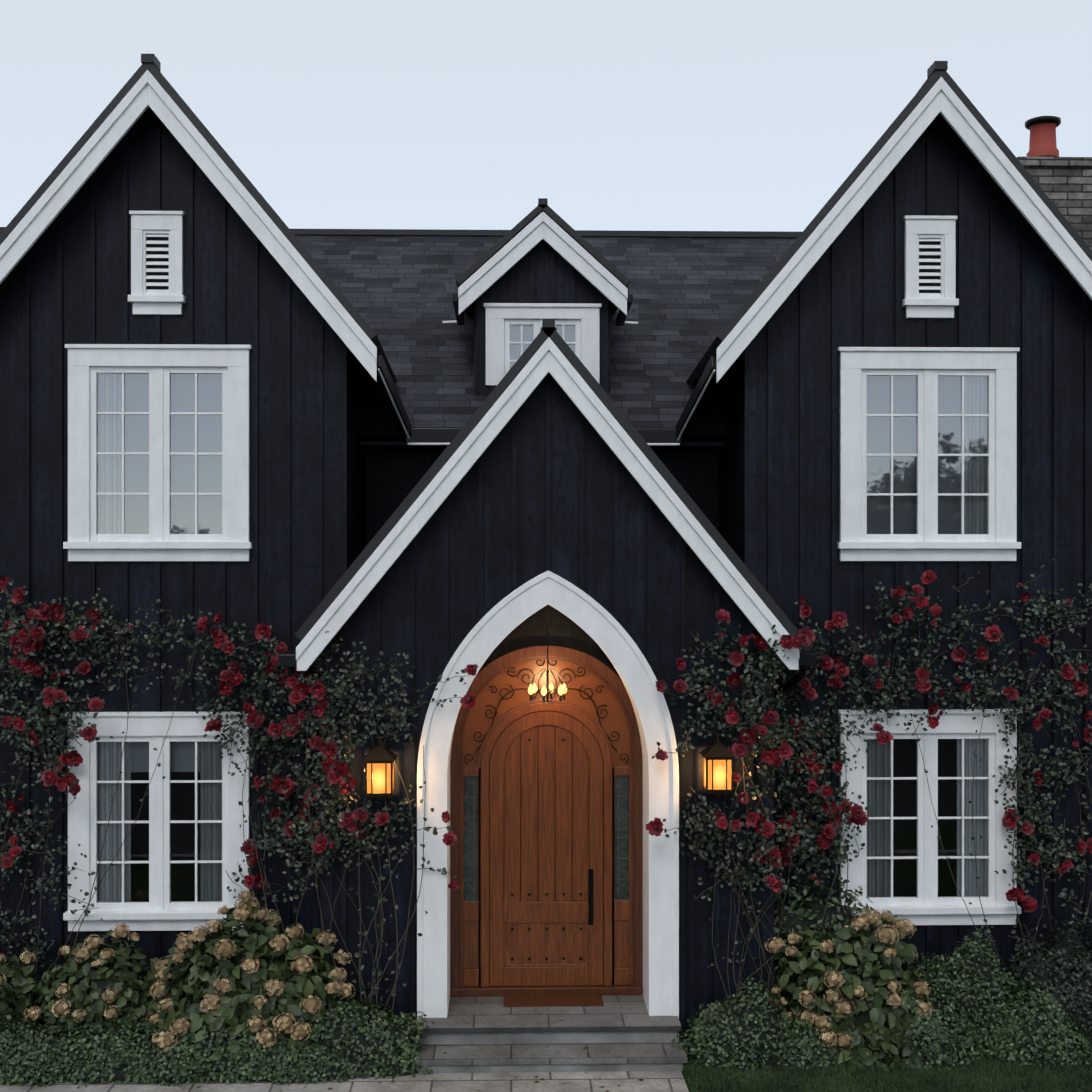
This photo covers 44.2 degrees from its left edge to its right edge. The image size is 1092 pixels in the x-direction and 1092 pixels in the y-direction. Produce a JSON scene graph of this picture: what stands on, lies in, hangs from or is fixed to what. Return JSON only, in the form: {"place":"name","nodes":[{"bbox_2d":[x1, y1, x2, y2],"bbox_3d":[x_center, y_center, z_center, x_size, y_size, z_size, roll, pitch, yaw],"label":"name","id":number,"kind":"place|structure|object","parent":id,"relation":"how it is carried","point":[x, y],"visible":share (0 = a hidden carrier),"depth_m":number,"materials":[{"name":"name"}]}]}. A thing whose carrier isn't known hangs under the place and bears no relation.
{"place":"outdoors","nodes":[
{"label":"outdoors","id":0,"kind":"place"},
{"bbox_2d":[0,0,1091,231],"label":"sky","id":1,"kind":"structure","parent":0,"point":[624,115],"materials":[{"name":"white"}]},
{"label":"ground","id":2,"kind":"structure","parent":0,"visible":0},
{"bbox_2d":[0,1071,688,1091],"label":"path pavers","id":3,"kind":"object","parent":2,"relation":"on","point":[655,1081],"visible":0.5,"depth_m":10.46,"materials":[{"name":"grey stone"}]},
{"bbox_2d":[1,1019,642,1091],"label":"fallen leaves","id":4,"kind":"object","parent":3,"relation":"on","point":[425,1049],"visible":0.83,"depth_m":10.53,"materials":[{"name":"brown plant"}]},
{"bbox_2d":[0,107,1091,1041],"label":"house walls","id":5,"kind":"structure","parent":2,"relation":"on","point":[549,482],"depth_m":11.86,"materials":[{"name":"black wood"}]},
{"bbox_2d":[0,576,477,1008],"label":"rose","id":6,"kind":"object","parent":5,"relation":"attached to","point":[313,723],"depth_m":11.56,"materials":[{"name":"plant"}]},
{"bbox_2d":[362,738,397,799],"bbox_3d":[-1.373,1.840,11.143,0.270,0.518,0.307,0,0,-1],"label":"lantern frame","id":7,"kind":"object","parent":5,"relation":"attached to","point":[380,753],"visible":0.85,"depth_m":11.02,"materials":[{"name":"black metal"}]},
{"bbox_2d":[367,763,390,792],"bbox_3d":[-1.373,1.905,11.124,0.202,0.270,0.202,0,0,-1],"label":"lantern glass","id":8,"kind":"object","parent":7,"relation":"in","point":[378,777],"visible":0.67,"depth_m":11.02,"materials":[{"name":"yellow glass"}]},
{"bbox_2d":[97,325,987,901],"bbox_3d":[-0.015,0.466,12.660,7.920,5.352,1.564,0,0,-1],"label":"window glass","id":9,"kind":"object","parent":5,"relation":"attached to","point":[559,327],"visible":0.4,"depth_m":11.87,"materials":[{"name":"grey glass"}]},
{"bbox_2d":[98,325,986,901],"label":"curtains","id":10,"kind":"object","parent":5,"relation":"attached to","point":[184,763],"depth_m":11.96,"materials":[{"name":"grey fabric"}]},
{"bbox_2d":[131,299,956,901],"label":"room interiors","id":11,"kind":"object","parent":5,"relation":"attached to","point":[477,721],"depth_m":12.73,"materials":[{"name":"black"}]},
{"bbox_2d":[0,70,1091,1041],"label":"house trim","id":12,"kind":"structure","parent":5,"relation":"attached to","point":[516,607],"depth_m":11.80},
{"bbox_2d":[0,54,1091,640],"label":"house roof","id":13,"kind":"structure","parent":5,"relation":"on","point":[696,294],"depth_m":14.19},
{"bbox_2d":[1017,157,1091,249],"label":"chimney","id":14,"kind":"object","parent":13,"relation":"on","point":[1064,184],"visible":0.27,"depth_m":14.67,"materials":[{"name":"brick"}]},
{"bbox_2d":[1025,116,1060,156],"bbox_3d":[5.534,-4.531,14.967,0.380,0.459,0.380,0,0,-1],"label":"chimney pot","id":15,"kind":"object","parent":14,"relation":"on","point":[1042,140],"visible":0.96,"depth_m":14.84,"materials":[{"name":"red ceramic"}]},
{"bbox_2d":[450,645,642,996],"bbox_3d":[0.005,2.412,11.849,1.745,3.074,0.120,0,0,-1],"label":"front door","id":16,"kind":"structure","parent":5,"relation":"attached to","point":[567,813],"depth_m":11.85,"materials":[{"name":"brown wood"}]},
{"bbox_2d":[464,660,628,959],"bbox_3d":[0.005,2.311,11.832,1.467,2.683,0.091,0,0,-1],"label":"door hardware","id":17,"kind":"object","parent":16,"relation":"attached to","point":[590,896],"depth_m":11.86,"materials":[{"name":"black metal"}]},
{"bbox_2d":[279,293,815,943],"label":"gutters","id":18,"kind":"object","parent":5,"relation":"attached to","point":[679,433],"visible":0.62,"depth_m":12.40,"materials":[{"name":"black metal"}]},
{"bbox_2d":[528,605,566,703],"bbox_3d":[0.014,0.890,11.489,0.328,0.923,0.229,0,0,-1],"label":"chandelier","id":19,"kind":"object","parent":5,"relation":"hanging from","point":[560,697],"visible":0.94,"depth_m":11.48,"materials":[{"name":"metal"}]},
{"bbox_2d":[528,683,566,694],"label":"light bulbs","id":20,"kind":"object","parent":19,"relation":"attached to","point":[533,689],"visible":0.92,"depth_m":11.44,"materials":[{"name":"yellow glass"}]},
{"bbox_2d":[699,734,735,795],"bbox_3d":[1.429,1.822,11.212,0.270,0.518,0.307,0,0,-1],"label":"lantern frame","id":21,"kind":"object","parent":5,"relation":"attached to","point":[716,749],"visible":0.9,"depth_m":11.08,"materials":[{"name":"black metal"}]},
{"bbox_2d":[704,758,730,788],"bbox_3d":[1.430,1.887,11.194,0.202,0.270,0.202,0,0,-1],"label":"lantern glass","id":22,"kind":"object","parent":21,"relation":"in","point":[719,774],"visible":0.75,"depth_m":11.09,"materials":[{"name":"yellow glass"}]},
{"bbox_2d":[646,558,1091,999],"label":"rose","id":23,"kind":"object","parent":5,"relation":"attached to","point":[809,728],"depth_m":11.74,"materials":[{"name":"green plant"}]},
{"bbox_2d":[412,995,687,1072],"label":"porch steps","id":24,"kind":"structure","parent":2,"relation":"on","point":[628,1032],"depth_m":11.04,"materials":[{"name":"stone"}]},
{"bbox_2d":[504,995,603,1006],"bbox_3d":[0.063,3.944,11.650,0.859,0.012,0.260,0,0,-1],"label":"door mat","id":25,"kind":"object","parent":24,"relation":"on","point":[548,1000],"depth_m":11.64,"materials":[{"name":"brown fabric"}]},
{"bbox_2d":[773,915,929,1070],"bbox_3d":[2.532,3.719,11.145,1.572,1.252,1.040,0,0,-1],"label":"hydrangea","id":26,"kind":"object","parent":2,"relation":"on","point":[874,1031],"depth_m":10.92,"materials":[{"name":"green plant"}]},
{"bbox_2d":[765,908,932,1049],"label":"hydrangea flowers","id":27,"kind":"object","parent":26,"relation":"attached to","point":[866,923],"visible":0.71,"depth_m":10.92,"materials":[{"name":"beige plant"}]},
{"bbox_2d":[681,1056,1091,1091],"bbox_3d":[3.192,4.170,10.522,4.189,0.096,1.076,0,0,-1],"label":"lawn","id":28,"kind":"structure","parent":2,"relation":"on","point":[989,1074],"depth_m":10.51,"materials":[{"name":"green plant"}]},
{"label":"bed soil","id":29,"kind":"structure","parent":0,"visible":0},
{"bbox_2d":[5,982,28,1017],"bbox_3d":[-4.724,3.900,11.286,0.828,0.619,0.825,0,0,35],"label":"hydrangea","id":30,"kind":"object","parent":29,"relation":"on","point":[14,1007],"depth_m":11.11,"materials":[{"name":"green plant"}]},
{"bbox_2d":[0,954,41,1022],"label":"hydrangea leaves","id":31,"kind":"object","parent":29,"relation":"on","point":[16,978],"visible":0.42,"depth_m":11.13,"materials":[{"name":"green plant"}]},
{"bbox_2d":[0,954,31,985],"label":"hydrangea heads","id":32,"kind":"object","parent":31,"relation":"on","point":[22,961],"visible":0.73,"depth_m":11.28,"materials":[{"name":"brown plant"}]},
{"bbox_2d":[0,951,35,987],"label":"hydrangea florets","id":33,"kind":"object","parent":32,"relation":"attached to","point":[26,959],"visible":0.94,"depth_m":11.27,"materials":[{"name":"beige plant"}]},
{"bbox_2d":[0,1006,48,1083],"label":"ground cover leaves","id":34,"kind":"object","parent":29,"relation":"on","point":[25,1027],"depth_m":10.68,"materials":[{"name":"green plant"}]},
{"bbox_2d":[0,1030,91,1087],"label":"ground cover leaves","id":35,"kind":"object","parent":29,"relation":"on","point":[20,1081],"depth_m":10.50,"materials":[{"name":"green plant"}]},
{"bbox_2d":[25,930,160,1033],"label":"hydrangea leaves","id":36,"kind":"object","parent":29,"relation":"on","point":[53,977],"visible":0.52,"depth_m":11.03,"materials":[{"name":"green plant"}]},
{"bbox_2d":[26,925,136,1021],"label":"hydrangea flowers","id":37,"kind":"object","parent":36,"relation":"on","point":[59,1008],"visible":0.77,"depth_m":10.98,"materials":[{"name":"brown plant"}]},
{"bbox_2d":[22,923,138,1022],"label":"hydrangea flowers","id":38,"kind":"object","parent":37,"relation":"attached to","point":[80,954],"visible":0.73,"depth_m":10.98,"materials":[{"name":"beige plant"}]},
{"bbox_2d":[37,955,152,1026],"bbox_3d":[-3.728,3.815,11.208,1.081,0.790,0.761,0,0,24],"label":"hydrangea","id":39,"kind":"object","parent":29,"relation":"on","point":[103,982],"visible":0.1,"depth_m":11.07,"materials":[{"name":"green plant"}]},
{"bbox_2d":[27,1014,169,1086],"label":"ground cover leaves","id":40,"kind":"object","parent":29,"relation":"on","point":[96,1051],"depth_m":10.58,"materials":[{"name":"green plant"}]},
{"bbox_2d":[108,1021,224,1086],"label":"ground cover leaves","id":41,"kind":"object","parent":29,"relation":"on","point":[143,1061],"depth_m":10.53,"materials":[{"name":"green plant"}]},
{"bbox_2d":[0,592,469,1017],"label":"rose canes","id":42,"kind":"object","parent":29,"relation":"on","point":[311,823],"visible":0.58,"depth_m":11.56,"materials":[{"name":"brown"}]},
{"bbox_2d":[148,1016,334,1084],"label":"ground cover leaves","id":43,"kind":"object","parent":29,"relation":"on","point":[260,1056],"depth_m":10.54,"materials":[{"name":"green plant"}]},
{"bbox_2d":[151,904,344,1073],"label":"hydrangea leaves","id":44,"kind":"object","parent":29,"relation":"on","point":[200,959],"visible":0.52,"depth_m":10.88,"materials":[{"name":"green plant"}]},
{"bbox_2d":[149,892,360,1048],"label":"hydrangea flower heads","id":45,"kind":"object","parent":44,"relation":"on","point":[309,1002],"visible":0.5,"depth_m":10.85,"materials":[{"name":"brown plant"}]},
{"bbox_2d":[145,890,360,1051],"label":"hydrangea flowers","id":46,"kind":"object","parent":45,"relation":"attached to","point":[251,965],"visible":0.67,"depth_m":10.85,"materials":[{"name":"beige plant"}]},
{"bbox_2d":[182,936,327,1035],"bbox_3d":[-2.453,3.702,11.138,1.555,1.015,0.970,0,0,-1],"label":"hydrangea","id":47,"kind":"object","parent":29,"relation":"on","point":[232,959],"visible":0.06,"depth_m":10.96,"materials":[{"name":"green plant"}]},
{"bbox_2d":[240,1025,377,1085],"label":"ground cover leaves","id":48,"kind":"object","parent":29,"relation":"on","point":[308,1048],"depth_m":10.55,"materials":[{"name":"green plant"}]},
{"bbox_2d":[301,996,433,1078],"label":"ground cover leaves","id":49,"kind":"object","parent":29,"relation":"on","point":[388,1044],"depth_m":10.69,"materials":[{"name":"green plant"}]},
{"bbox_2d":[671,977,799,1070],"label":"ground cover leaves","id":50,"kind":"object","parent":29,"relation":"on","point":[712,1011],"depth_m":10.79,"materials":[{"name":"green plant"}]},
{"bbox_2d":[774,1011,839,1068],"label":"ground cover leaves","id":51,"kind":"object","parent":29,"relation":"on","point":[799,1043],"depth_m":10.78,"materials":[{"name":"green plant"}]},
{"bbox_2d":[774,872,882,998],"bbox_3d":[2.322,3.551,11.617,1.706,1.429,0.822,0,0,-1],"label":"shrub","id":52,"kind":"object","parent":29,"relation":"on","point":[799,911],"depth_m":11.57,"materials":[{"name":"green plant"}]},
{"bbox_2d":[891,970,984,1069],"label":"box shrub leaves","id":53,"kind":"object","parent":29,"relation":"on","point":[932,1025],"depth_m":10.85,"materials":[{"name":"green plant"}]},
{"bbox_2d":[913,925,1027,1060],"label":"box shrub leaves","id":54,"kind":"object","parent":29,"relation":"on","point":[955,961],"depth_m":11.12,"materials":[{"name":"green plant"}]},
{"bbox_2d":[974,981,1091,1067],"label":"box shrub leaves","id":55,"kind":"object","parent":29,"relation":"on","point":[1047,1003],"depth_m":10.86,"materials":[{"name":"green plant"}]},
{"bbox_2d":[999,909,1091,1053],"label":"box shrub leaves","id":56,"kind":"object","parent":29,"relation":"on","point":[1063,959],"depth_m":11.24,"materials":[{"name":"green plant"}]}
]}

